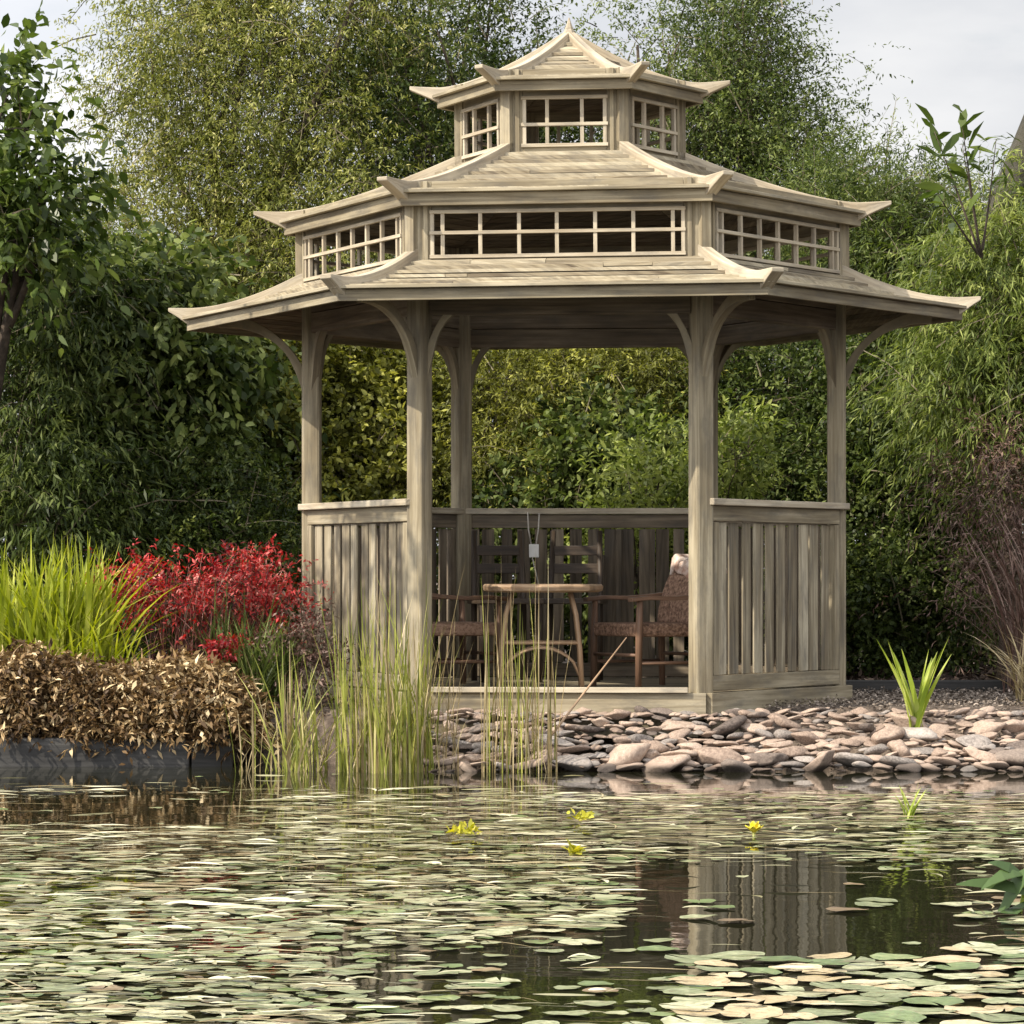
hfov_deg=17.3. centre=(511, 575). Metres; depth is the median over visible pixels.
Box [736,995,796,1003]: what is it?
lily pad
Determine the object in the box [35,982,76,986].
lily pad
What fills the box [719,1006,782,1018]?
lily pad
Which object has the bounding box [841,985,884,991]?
lily pad
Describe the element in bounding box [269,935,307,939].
lily pad
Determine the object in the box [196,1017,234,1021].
lily pad
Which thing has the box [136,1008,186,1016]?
lily pad
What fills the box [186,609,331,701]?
dark grass
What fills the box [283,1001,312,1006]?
lily pad
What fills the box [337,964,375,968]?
lily pad
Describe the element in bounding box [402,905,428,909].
lily pad
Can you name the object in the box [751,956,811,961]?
lily pad
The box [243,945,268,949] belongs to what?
lily pad
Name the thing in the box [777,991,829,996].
lily pad
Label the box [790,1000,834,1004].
lily pad
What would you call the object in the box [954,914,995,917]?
lily pad
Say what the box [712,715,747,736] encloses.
stone
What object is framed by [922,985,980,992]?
lily pad
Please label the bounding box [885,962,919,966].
lily pad
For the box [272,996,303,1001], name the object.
lily pad
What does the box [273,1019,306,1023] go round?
lily pad
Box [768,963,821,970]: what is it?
lily pad
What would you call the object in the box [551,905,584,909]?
lily pad
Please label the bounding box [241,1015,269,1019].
lily pad
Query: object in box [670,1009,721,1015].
lily pad
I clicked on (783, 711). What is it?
stone
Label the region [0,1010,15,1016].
lily pad
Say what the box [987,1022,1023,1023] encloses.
lily pad
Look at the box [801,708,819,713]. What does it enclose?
stone
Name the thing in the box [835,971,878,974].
lily pad
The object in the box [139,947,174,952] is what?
lily pad
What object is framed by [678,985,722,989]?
lily pad
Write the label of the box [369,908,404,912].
lily pad
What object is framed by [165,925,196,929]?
lily pad
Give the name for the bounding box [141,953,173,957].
lily pad
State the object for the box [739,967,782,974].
lily pad
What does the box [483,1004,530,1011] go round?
lily pad
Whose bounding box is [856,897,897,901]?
lily pad
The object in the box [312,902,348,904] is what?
lily pad
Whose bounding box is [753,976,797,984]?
lily pad
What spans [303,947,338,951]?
lily pad
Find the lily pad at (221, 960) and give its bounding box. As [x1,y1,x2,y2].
[200,960,236,962]
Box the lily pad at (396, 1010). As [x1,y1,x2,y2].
[376,1008,421,1012]
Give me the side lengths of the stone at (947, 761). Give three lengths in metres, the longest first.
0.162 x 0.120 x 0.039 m
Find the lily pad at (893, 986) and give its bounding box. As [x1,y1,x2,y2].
[875,984,914,988]
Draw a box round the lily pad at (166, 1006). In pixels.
[145,1005,184,1008]
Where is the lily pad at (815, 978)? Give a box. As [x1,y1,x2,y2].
[797,975,850,981]
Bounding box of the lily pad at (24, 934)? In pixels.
[16,931,51,935]
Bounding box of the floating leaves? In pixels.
[0,774,1023,1023]
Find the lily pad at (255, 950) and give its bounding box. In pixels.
[236,948,278,953]
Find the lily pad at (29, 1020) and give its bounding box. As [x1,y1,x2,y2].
[17,1017,65,1023]
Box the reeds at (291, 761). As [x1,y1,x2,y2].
[237,639,362,772]
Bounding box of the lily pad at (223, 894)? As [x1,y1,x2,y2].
[208,893,240,898]
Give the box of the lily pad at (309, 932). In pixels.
[276,931,314,934]
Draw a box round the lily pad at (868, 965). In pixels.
[842,962,897,968]
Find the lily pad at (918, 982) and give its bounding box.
[887,977,945,986]
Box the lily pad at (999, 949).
[973,946,1023,954]
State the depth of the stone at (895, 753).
16.11 m
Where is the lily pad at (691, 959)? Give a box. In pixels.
[664,954,721,962]
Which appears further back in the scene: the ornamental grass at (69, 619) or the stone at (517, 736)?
the ornamental grass at (69, 619)
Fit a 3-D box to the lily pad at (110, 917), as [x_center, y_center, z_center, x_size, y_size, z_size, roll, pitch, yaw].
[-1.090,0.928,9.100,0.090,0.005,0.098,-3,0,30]
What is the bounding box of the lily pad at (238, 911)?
[213,909,253,913]
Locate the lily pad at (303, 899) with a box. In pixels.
[280,897,313,901]
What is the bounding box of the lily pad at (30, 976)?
[28,974,66,979]
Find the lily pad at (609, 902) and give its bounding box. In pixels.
[591,900,633,904]
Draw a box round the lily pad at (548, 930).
[530,928,565,931]
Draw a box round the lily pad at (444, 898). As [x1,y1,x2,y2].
[438,896,459,899]
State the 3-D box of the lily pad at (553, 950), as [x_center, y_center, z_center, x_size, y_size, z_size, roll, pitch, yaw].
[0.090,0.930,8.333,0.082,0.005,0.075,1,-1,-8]
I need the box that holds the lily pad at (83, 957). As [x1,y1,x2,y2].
[68,955,104,959]
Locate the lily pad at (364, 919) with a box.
[353,919,380,923]
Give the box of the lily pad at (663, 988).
[646,986,688,990]
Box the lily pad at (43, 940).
[26,938,68,943]
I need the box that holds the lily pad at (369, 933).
[350,931,383,934]
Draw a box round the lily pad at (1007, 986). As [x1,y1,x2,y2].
[980,982,1023,987]
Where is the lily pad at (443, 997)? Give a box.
[417,994,459,999]
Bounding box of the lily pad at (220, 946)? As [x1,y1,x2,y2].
[202,944,229,947]
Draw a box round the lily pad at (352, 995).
[331,994,367,998]
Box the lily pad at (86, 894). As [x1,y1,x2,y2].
[72,894,103,895]
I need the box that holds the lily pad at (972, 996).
[949,994,991,997]
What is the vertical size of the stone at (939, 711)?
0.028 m
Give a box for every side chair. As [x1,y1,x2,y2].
[467,530,543,681]
[536,530,607,681]
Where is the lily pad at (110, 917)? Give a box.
[93,916,124,919]
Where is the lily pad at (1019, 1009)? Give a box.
[1012,1007,1023,1012]
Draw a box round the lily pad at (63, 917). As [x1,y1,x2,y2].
[50,914,81,917]
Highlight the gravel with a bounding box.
[432,686,1023,763]
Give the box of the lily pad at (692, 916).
[680,914,713,918]
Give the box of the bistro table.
[483,584,602,686]
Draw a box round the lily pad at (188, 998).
[169,995,202,999]
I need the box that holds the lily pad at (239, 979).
[226,978,251,980]
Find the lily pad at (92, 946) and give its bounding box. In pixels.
[77,944,109,948]
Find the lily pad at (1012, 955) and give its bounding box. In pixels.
[1000,954,1023,957]
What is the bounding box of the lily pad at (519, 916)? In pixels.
[506,914,547,917]
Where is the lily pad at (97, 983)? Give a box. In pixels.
[79,981,112,985]
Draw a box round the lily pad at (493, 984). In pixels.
[468,982,509,988]
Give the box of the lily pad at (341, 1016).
[303,1013,346,1020]
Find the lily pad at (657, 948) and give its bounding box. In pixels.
[637,945,679,950]
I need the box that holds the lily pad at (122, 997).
[101,995,135,1000]
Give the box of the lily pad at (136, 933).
[127,931,164,935]
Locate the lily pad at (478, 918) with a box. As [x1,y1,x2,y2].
[469,916,499,919]
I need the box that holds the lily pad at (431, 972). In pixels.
[413,969,457,974]
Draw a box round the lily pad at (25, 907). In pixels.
[9,906,44,909]
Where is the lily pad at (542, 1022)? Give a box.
[522,1020,559,1023]
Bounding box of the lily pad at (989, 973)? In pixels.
[974,971,1008,976]
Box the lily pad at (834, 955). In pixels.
[807,952,851,958]
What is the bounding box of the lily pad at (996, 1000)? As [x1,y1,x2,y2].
[981,997,1023,1003]
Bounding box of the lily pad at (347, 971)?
[322,969,373,974]
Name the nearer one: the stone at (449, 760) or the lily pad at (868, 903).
the lily pad at (868, 903)
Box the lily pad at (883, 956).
[870,953,920,959]
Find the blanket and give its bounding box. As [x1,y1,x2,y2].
[670,554,726,578]
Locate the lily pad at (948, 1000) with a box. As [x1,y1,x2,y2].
[902,996,963,1005]
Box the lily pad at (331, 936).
[311,935,342,938]
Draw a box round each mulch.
[270,670,504,704]
[846,662,1011,679]
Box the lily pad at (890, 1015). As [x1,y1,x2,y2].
[855,1010,926,1021]
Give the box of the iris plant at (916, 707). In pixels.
[876,639,950,727]
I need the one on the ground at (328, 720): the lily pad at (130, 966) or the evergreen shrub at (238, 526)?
the evergreen shrub at (238, 526)
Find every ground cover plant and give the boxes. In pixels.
[0,635,165,765]
[53,641,280,765]
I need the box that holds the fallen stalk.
[552,637,626,735]
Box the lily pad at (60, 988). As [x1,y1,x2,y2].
[38,985,89,991]
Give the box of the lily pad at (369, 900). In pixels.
[343,899,375,901]
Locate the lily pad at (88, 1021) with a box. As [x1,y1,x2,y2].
[73,1019,104,1022]
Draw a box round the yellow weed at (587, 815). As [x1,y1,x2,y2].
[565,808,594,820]
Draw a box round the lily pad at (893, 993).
[860,990,911,997]
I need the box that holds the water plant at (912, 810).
[895,785,927,817]
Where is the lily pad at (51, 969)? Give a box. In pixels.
[25,967,66,972]
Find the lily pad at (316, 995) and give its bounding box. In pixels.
[298,994,327,997]
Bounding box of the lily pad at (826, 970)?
[802,968,846,973]
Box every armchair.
[379,540,507,683]
[583,572,688,686]
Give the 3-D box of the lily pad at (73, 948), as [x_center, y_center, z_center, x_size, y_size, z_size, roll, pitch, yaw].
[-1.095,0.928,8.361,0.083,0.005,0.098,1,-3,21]
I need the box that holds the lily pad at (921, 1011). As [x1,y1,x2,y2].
[883,1006,955,1014]
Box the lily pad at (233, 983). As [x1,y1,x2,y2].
[220,981,254,985]
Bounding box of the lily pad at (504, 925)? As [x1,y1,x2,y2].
[494,921,530,926]
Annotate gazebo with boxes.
[168,18,980,737]
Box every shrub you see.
[0,175,268,663]
[0,382,351,665]
[1,219,340,660]
[76,534,333,667]
[113,599,196,663]
[165,599,332,669]
[199,629,254,673]
[214,338,497,619]
[245,584,369,722]
[364,347,759,676]
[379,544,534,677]
[436,365,765,676]
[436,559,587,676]
[494,576,688,676]
[530,394,718,676]
[583,590,764,664]
[623,265,919,632]
[649,388,809,664]
[686,572,874,669]
[744,94,1000,535]
[745,265,1023,679]
[784,133,1023,679]
[846,593,998,669]
[850,145,1023,643]
[862,375,1023,679]
[862,581,997,668]
[953,583,1019,666]
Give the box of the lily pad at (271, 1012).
[253,1009,299,1014]
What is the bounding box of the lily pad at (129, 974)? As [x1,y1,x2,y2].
[103,972,144,977]
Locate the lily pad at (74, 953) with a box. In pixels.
[53,951,90,955]
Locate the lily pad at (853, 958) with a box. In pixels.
[838,956,874,961]
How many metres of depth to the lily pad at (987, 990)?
7.52 m
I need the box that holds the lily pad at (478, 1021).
[458,1018,492,1022]
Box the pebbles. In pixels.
[423,711,1023,771]
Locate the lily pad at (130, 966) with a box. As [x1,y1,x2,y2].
[121,964,153,967]
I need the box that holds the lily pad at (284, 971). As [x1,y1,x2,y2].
[276,969,310,973]
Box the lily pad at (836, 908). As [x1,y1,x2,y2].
[826,907,866,910]
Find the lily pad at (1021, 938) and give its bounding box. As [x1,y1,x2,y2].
[1007,936,1023,940]
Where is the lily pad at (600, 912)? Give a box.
[585,911,611,913]
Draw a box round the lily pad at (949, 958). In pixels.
[913,955,980,962]
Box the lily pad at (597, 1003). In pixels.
[574,1000,615,1005]
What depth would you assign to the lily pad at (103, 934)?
8.69 m
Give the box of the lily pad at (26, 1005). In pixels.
[0,1004,38,1008]
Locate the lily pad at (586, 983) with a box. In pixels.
[577,981,613,985]
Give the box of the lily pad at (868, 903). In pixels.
[855,901,893,906]
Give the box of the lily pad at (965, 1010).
[944,1006,1002,1013]
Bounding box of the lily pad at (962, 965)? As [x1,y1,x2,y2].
[923,962,979,969]
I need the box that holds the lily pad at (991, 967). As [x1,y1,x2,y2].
[977,965,1023,969]
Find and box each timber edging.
[0,735,232,766]
[846,680,1011,693]
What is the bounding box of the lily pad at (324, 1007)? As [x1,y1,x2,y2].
[313,1006,340,1010]
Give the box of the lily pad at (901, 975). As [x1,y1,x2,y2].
[875,972,922,977]
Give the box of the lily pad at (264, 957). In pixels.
[246,955,284,959]
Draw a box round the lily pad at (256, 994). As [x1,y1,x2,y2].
[234,993,269,996]
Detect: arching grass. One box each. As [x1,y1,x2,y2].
[968,623,1023,704]
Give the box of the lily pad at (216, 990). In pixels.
[204,989,250,994]
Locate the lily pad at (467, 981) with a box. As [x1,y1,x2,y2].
[446,979,483,982]
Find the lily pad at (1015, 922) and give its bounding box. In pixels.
[997,921,1023,923]
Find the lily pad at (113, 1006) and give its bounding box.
[88,1003,124,1007]
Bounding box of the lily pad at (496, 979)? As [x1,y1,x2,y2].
[481,977,520,981]
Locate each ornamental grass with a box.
[0,532,184,674]
[183,576,299,669]
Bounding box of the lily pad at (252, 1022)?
[236,1021,280,1023]
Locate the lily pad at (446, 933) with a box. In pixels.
[418,928,464,934]
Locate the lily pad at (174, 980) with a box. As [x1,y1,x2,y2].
[164,977,183,982]
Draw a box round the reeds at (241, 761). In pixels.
[223,698,281,772]
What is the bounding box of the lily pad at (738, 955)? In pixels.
[701,950,764,959]
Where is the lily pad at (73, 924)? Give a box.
[58,923,84,927]
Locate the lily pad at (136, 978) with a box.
[112,975,155,981]
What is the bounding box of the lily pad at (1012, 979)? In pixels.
[976,977,1023,981]
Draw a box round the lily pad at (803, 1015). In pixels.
[775,1012,817,1018]
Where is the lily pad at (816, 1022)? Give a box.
[788,1020,849,1023]
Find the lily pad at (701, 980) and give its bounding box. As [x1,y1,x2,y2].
[669,976,729,984]
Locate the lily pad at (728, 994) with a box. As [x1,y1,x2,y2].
[707,991,752,996]
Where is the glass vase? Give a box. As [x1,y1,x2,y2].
[527,512,539,583]
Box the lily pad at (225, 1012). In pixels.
[201,1008,236,1013]
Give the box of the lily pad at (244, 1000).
[232,998,274,1002]
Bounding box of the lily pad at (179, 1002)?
[162,1001,200,1005]
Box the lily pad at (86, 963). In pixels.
[66,959,115,965]
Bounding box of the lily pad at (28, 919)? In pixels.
[7,918,43,921]
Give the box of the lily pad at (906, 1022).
[874,1021,918,1023]
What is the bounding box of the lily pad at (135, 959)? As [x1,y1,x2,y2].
[113,957,144,961]
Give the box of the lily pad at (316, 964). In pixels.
[281,961,327,967]
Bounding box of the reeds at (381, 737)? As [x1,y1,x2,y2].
[313,557,466,773]
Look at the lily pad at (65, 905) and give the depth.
9.47 m
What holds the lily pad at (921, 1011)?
on the pond water
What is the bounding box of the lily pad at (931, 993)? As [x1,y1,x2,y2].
[907,991,946,996]
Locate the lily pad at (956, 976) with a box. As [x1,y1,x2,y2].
[933,973,982,978]
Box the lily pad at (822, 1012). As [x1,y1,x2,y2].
[797,1008,852,1015]
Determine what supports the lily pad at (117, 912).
on the pond water
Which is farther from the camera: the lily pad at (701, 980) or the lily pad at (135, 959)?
the lily pad at (135, 959)
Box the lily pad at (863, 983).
[841,979,887,985]
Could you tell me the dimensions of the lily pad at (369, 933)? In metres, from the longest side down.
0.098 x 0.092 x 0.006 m
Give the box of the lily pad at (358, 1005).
[352,1004,399,1009]
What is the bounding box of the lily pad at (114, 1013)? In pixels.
[91,1010,136,1014]
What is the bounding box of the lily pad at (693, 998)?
[671,997,727,1001]
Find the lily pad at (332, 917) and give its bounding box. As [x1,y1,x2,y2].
[313,914,345,917]
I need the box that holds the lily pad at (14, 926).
[0,924,28,928]
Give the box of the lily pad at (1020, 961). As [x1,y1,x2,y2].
[999,960,1023,962]
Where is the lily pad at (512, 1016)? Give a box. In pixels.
[492,1014,522,1018]
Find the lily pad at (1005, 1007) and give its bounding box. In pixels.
[984,1005,1023,1010]
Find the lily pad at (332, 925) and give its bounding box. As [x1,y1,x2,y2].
[306,924,343,927]
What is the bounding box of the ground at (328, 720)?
[0,583,1023,764]
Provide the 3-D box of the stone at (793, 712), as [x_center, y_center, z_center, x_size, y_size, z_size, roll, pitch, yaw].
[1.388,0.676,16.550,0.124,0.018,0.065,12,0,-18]
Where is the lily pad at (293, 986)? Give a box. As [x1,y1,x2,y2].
[290,984,326,988]
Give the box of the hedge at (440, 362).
[0,166,1023,652]
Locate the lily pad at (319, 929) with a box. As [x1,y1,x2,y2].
[301,927,343,932]
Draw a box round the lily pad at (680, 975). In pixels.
[663,975,695,977]
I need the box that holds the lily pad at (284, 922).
[270,920,302,923]
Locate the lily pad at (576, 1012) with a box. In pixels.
[543,1010,589,1014]
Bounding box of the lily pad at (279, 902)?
[254,901,285,904]
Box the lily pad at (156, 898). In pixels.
[151,897,179,899]
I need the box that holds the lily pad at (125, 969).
[111,967,139,970]
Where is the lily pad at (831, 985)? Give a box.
[810,981,855,988]
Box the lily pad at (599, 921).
[574,918,618,924]
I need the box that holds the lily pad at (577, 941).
[558,939,601,944]
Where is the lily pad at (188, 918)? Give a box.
[170,917,207,919]
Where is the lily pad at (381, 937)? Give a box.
[365,935,395,938]
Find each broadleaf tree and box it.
[0,0,150,401]
[254,0,688,557]
[540,0,960,411]
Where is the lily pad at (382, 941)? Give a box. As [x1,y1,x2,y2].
[370,940,407,943]
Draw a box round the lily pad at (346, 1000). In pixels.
[323,998,354,1002]
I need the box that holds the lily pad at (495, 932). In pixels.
[471,929,512,935]
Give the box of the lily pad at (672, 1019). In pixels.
[661,1015,723,1023]
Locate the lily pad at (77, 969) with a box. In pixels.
[66,966,95,970]
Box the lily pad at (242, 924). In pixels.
[231,922,265,926]
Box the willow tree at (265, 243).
[16,0,481,337]
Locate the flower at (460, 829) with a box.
[446,819,482,835]
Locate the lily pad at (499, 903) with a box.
[481,901,511,904]
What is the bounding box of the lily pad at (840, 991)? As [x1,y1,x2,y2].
[813,988,856,993]
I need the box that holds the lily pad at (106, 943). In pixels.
[91,939,125,943]
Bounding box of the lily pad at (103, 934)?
[80,932,116,936]
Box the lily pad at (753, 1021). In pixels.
[722,1019,768,1023]
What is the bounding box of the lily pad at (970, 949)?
[940,946,978,951]
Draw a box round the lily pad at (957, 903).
[931,902,971,905]
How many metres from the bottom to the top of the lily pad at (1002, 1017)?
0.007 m
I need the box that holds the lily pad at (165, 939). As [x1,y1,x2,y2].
[153,937,182,940]
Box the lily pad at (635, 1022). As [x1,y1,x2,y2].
[622,1021,649,1023]
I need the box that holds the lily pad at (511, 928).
[492,926,527,930]
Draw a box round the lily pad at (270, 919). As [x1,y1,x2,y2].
[259,917,298,920]
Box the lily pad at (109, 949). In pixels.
[95,948,126,951]
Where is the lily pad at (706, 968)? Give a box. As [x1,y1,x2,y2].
[695,965,739,970]
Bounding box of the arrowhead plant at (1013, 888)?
[956,860,1023,913]
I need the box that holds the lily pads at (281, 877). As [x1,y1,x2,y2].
[0,785,1023,1023]
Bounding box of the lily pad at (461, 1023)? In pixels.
[446,1022,473,1023]
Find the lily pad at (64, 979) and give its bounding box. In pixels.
[51,977,86,981]
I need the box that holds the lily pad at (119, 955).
[96,954,138,958]
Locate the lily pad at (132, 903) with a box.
[113,901,142,904]
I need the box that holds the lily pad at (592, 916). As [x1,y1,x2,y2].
[578,914,609,917]
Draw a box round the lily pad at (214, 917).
[188,916,221,918]
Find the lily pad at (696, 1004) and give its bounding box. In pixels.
[659,1001,713,1009]
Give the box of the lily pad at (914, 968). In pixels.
[889,965,935,971]
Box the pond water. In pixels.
[0,761,1023,1023]
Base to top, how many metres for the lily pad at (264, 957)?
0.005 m
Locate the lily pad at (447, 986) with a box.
[444,984,471,988]
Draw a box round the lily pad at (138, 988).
[124,987,156,990]
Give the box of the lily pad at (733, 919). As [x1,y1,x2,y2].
[717,918,752,920]
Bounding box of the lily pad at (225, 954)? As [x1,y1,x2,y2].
[212,952,244,956]
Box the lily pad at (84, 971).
[62,970,97,974]
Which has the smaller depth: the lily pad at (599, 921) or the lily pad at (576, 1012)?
the lily pad at (576, 1012)
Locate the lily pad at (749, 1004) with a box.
[724,1003,767,1008]
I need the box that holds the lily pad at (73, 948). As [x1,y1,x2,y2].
[58,948,89,949]
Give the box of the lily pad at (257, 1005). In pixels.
[235,1002,275,1008]
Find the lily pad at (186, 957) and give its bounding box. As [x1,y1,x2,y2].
[157,956,205,958]
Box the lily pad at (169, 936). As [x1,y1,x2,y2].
[162,935,202,939]
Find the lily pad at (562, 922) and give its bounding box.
[537,919,578,924]
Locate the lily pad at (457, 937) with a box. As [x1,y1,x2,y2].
[437,935,473,939]
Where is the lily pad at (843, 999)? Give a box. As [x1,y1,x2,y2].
[828,995,901,1005]
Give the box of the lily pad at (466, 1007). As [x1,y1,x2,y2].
[450,1005,492,1009]
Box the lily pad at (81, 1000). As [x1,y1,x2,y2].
[66,997,106,1003]
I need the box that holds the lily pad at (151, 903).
[141,902,166,904]
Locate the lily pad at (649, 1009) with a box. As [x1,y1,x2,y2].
[626,1007,656,1011]
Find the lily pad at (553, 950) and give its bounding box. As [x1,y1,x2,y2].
[534,949,563,952]
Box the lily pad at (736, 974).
[712,972,746,976]
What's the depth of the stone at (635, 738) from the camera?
16.21 m
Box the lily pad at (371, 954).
[353,952,390,957]
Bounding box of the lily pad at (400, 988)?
[383,986,421,991]
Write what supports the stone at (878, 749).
on the pebbles
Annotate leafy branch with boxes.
[914,103,1014,259]
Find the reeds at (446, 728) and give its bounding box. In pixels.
[420,618,473,771]
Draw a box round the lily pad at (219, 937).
[214,935,243,940]
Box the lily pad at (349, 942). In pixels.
[323,940,354,944]
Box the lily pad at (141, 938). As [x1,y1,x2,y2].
[122,935,155,939]
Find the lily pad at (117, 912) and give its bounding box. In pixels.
[102,909,129,913]
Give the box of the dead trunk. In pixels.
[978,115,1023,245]
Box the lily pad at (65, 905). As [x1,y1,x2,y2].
[43,902,70,906]
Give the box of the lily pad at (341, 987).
[317,986,355,990]
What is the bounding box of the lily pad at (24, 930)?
[2,928,30,931]
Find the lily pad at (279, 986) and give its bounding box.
[252,983,286,988]
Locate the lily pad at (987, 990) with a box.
[976,988,1017,992]
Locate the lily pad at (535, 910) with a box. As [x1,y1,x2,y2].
[519,909,551,911]
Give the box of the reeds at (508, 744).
[480,570,572,773]
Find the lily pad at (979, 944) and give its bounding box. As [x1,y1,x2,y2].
[953,941,996,947]
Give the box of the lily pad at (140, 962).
[125,961,156,963]
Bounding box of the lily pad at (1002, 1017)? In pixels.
[970,1012,1023,1021]
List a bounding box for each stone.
[421,758,437,765]
[429,710,442,715]
[431,715,448,722]
[432,745,449,753]
[434,754,464,767]
[441,736,467,752]
[443,720,459,730]
[445,708,473,714]
[448,743,472,749]
[450,713,465,717]
[455,733,471,738]
[459,758,477,771]
[463,734,485,742]
[463,754,476,762]
[465,720,477,724]
[468,723,499,733]
[470,762,488,765]
[471,748,482,753]
[472,713,488,721]
[472,741,494,751]
[475,752,500,761]
[479,709,496,714]
[490,731,504,737]
[491,745,514,751]
[494,762,514,769]
[495,720,524,728]
[499,740,523,746]
[509,730,529,741]
[511,749,524,758]
[511,757,546,769]
[515,730,546,743]
[527,749,561,760]
[534,734,574,746]
[545,763,557,769]
[552,754,591,771]
[553,714,577,720]
[553,721,566,727]
[556,730,574,736]
[557,745,590,753]
[560,737,581,744]
[563,711,579,715]
[563,724,579,730]
[575,707,592,716]
[575,725,606,732]
[579,739,588,744]
[580,753,596,759]
[589,740,603,744]
[591,717,609,726]
[591,761,600,766]
[595,735,609,738]
[595,753,606,757]
[597,743,650,770]
[597,763,615,771]
[604,709,630,719]
[604,724,624,728]
[606,746,614,753]
[608,734,622,738]
[613,736,630,743]
[616,763,643,770]
[619,721,637,726]
[625,727,644,733]
[627,734,652,743]
[629,712,637,717]
[634,705,650,716]
[636,712,654,716]
[641,748,660,762]
[642,754,690,771]
[644,740,669,753]
[646,726,661,731]
[648,707,672,718]
[651,715,666,720]
[654,733,668,740]
[660,749,697,756]
[661,720,694,730]
[661,738,677,743]
[669,712,681,716]
[669,728,690,738]
[676,738,688,743]
[677,742,702,749]
[678,760,699,768]
[679,711,697,717]
[679,714,689,719]
[681,766,693,771]
[689,738,713,742]
[692,721,710,727]
[693,725,707,730]
[693,730,703,734]
[693,747,743,764]
[699,731,715,737]
[703,739,717,746]
[710,764,721,769]
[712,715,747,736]
[713,740,738,746]
[720,758,752,771]
[725,709,742,715]
[727,732,744,738]
[728,746,743,750]
[731,745,759,752]
[738,710,752,718]
[739,723,767,735]
[741,755,750,760]
[743,761,757,765]
[745,753,788,766]
[747,711,769,717]
[747,736,765,742]
[753,768,770,771]
[755,708,770,718]
[755,728,773,737]
[755,748,779,752]
[759,719,773,726]
[760,739,785,744]
[762,741,793,748]
[768,713,801,729]
[773,746,807,759]
[774,729,794,740]
[775,709,790,714]
[776,761,805,767]
[787,711,800,714]
[788,715,802,719]
[791,731,820,744]
[793,756,814,762]
[797,728,814,731]
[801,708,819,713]
[801,723,817,726]
[801,750,834,771]
[803,712,816,716]
[804,744,817,751]
[811,731,826,739]
[815,740,829,747]
[816,707,828,711]
[817,751,836,761]
[820,710,836,715]
[823,743,838,749]
[828,712,848,721]
[828,720,843,726]
[830,727,847,734]
[830,738,845,744]
[831,746,850,752]
[834,752,872,767]
[841,739,860,746]
[842,730,859,736]
[846,722,869,732]
[849,736,869,746]
[851,733,867,736]
[851,761,871,767]
[852,707,869,716]
[859,723,874,731]
[863,744,888,754]
[864,741,876,746]
[867,755,881,763]
[869,724,884,736]
[871,724,904,749]
[873,763,892,770]
[879,755,917,768]
[886,739,910,756]
[886,751,897,755]
[891,708,909,713]
[891,714,928,727]
[895,763,921,771]
[902,727,937,741]
[904,741,918,746]
[904,756,916,758]
[909,747,933,753]
[909,750,920,755]
[910,738,928,745]
[914,759,924,763]
[917,755,927,758]
[920,763,940,771]
[924,711,934,716]
[924,759,934,763]
[927,756,960,765]
[928,747,947,756]
[929,709,947,712]
[929,723,950,733]
[930,741,948,746]
[941,751,956,756]
[943,746,962,755]
[945,707,970,717]
[945,734,962,738]
[947,740,963,748]
[955,721,973,726]
[955,734,992,749]
[960,765,978,771]
[961,720,1005,734]
[962,747,996,761]
[963,715,979,720]
[964,757,977,761]
[966,709,987,719]
[973,762,995,770]
[979,706,995,712]
[979,732,997,739]
[980,761,1009,769]
[982,744,995,750]
[987,712,996,715]
[988,747,1004,753]
[995,748,1023,766]
[997,711,1011,717]
[1000,738,1019,743]
[1001,716,1010,720]
[1001,719,1023,732]
[1007,740,1023,748]
[1009,766,1023,771]
[1011,711,1023,715]
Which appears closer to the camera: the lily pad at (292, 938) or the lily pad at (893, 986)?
the lily pad at (893, 986)
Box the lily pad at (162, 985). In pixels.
[144,984,180,986]
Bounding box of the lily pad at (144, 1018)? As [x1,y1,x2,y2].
[133,1016,161,1020]
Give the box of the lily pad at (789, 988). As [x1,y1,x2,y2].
[761,985,804,990]
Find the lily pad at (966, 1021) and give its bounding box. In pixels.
[940,1019,987,1023]
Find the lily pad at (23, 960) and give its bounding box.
[0,958,34,962]
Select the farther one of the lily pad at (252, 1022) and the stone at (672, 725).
the stone at (672, 725)
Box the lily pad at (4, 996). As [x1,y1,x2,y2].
[0,995,9,999]
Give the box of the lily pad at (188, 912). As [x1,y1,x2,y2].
[161,909,198,914]
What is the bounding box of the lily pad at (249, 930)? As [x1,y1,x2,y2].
[216,928,257,934]
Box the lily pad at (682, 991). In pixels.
[663,988,708,994]
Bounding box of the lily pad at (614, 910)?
[598,907,637,912]
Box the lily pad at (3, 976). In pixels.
[0,975,19,979]
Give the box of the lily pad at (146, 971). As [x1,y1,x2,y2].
[140,969,168,974]
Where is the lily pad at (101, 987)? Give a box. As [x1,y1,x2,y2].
[87,984,123,990]
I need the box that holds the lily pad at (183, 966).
[174,964,220,968]
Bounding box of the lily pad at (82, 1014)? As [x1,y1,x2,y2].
[54,1011,105,1017]
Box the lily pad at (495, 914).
[474,912,505,915]
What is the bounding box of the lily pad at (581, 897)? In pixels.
[557,896,592,898]
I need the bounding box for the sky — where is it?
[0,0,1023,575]
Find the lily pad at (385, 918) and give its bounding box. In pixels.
[368,915,408,920]
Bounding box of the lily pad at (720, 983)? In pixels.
[709,981,752,985]
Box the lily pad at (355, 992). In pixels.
[340,990,375,993]
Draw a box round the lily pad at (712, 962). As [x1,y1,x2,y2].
[694,960,737,965]
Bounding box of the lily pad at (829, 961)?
[804,959,849,964]
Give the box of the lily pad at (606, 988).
[582,987,617,991]
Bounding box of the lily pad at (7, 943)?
[0,942,17,945]
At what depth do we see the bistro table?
17.19 m

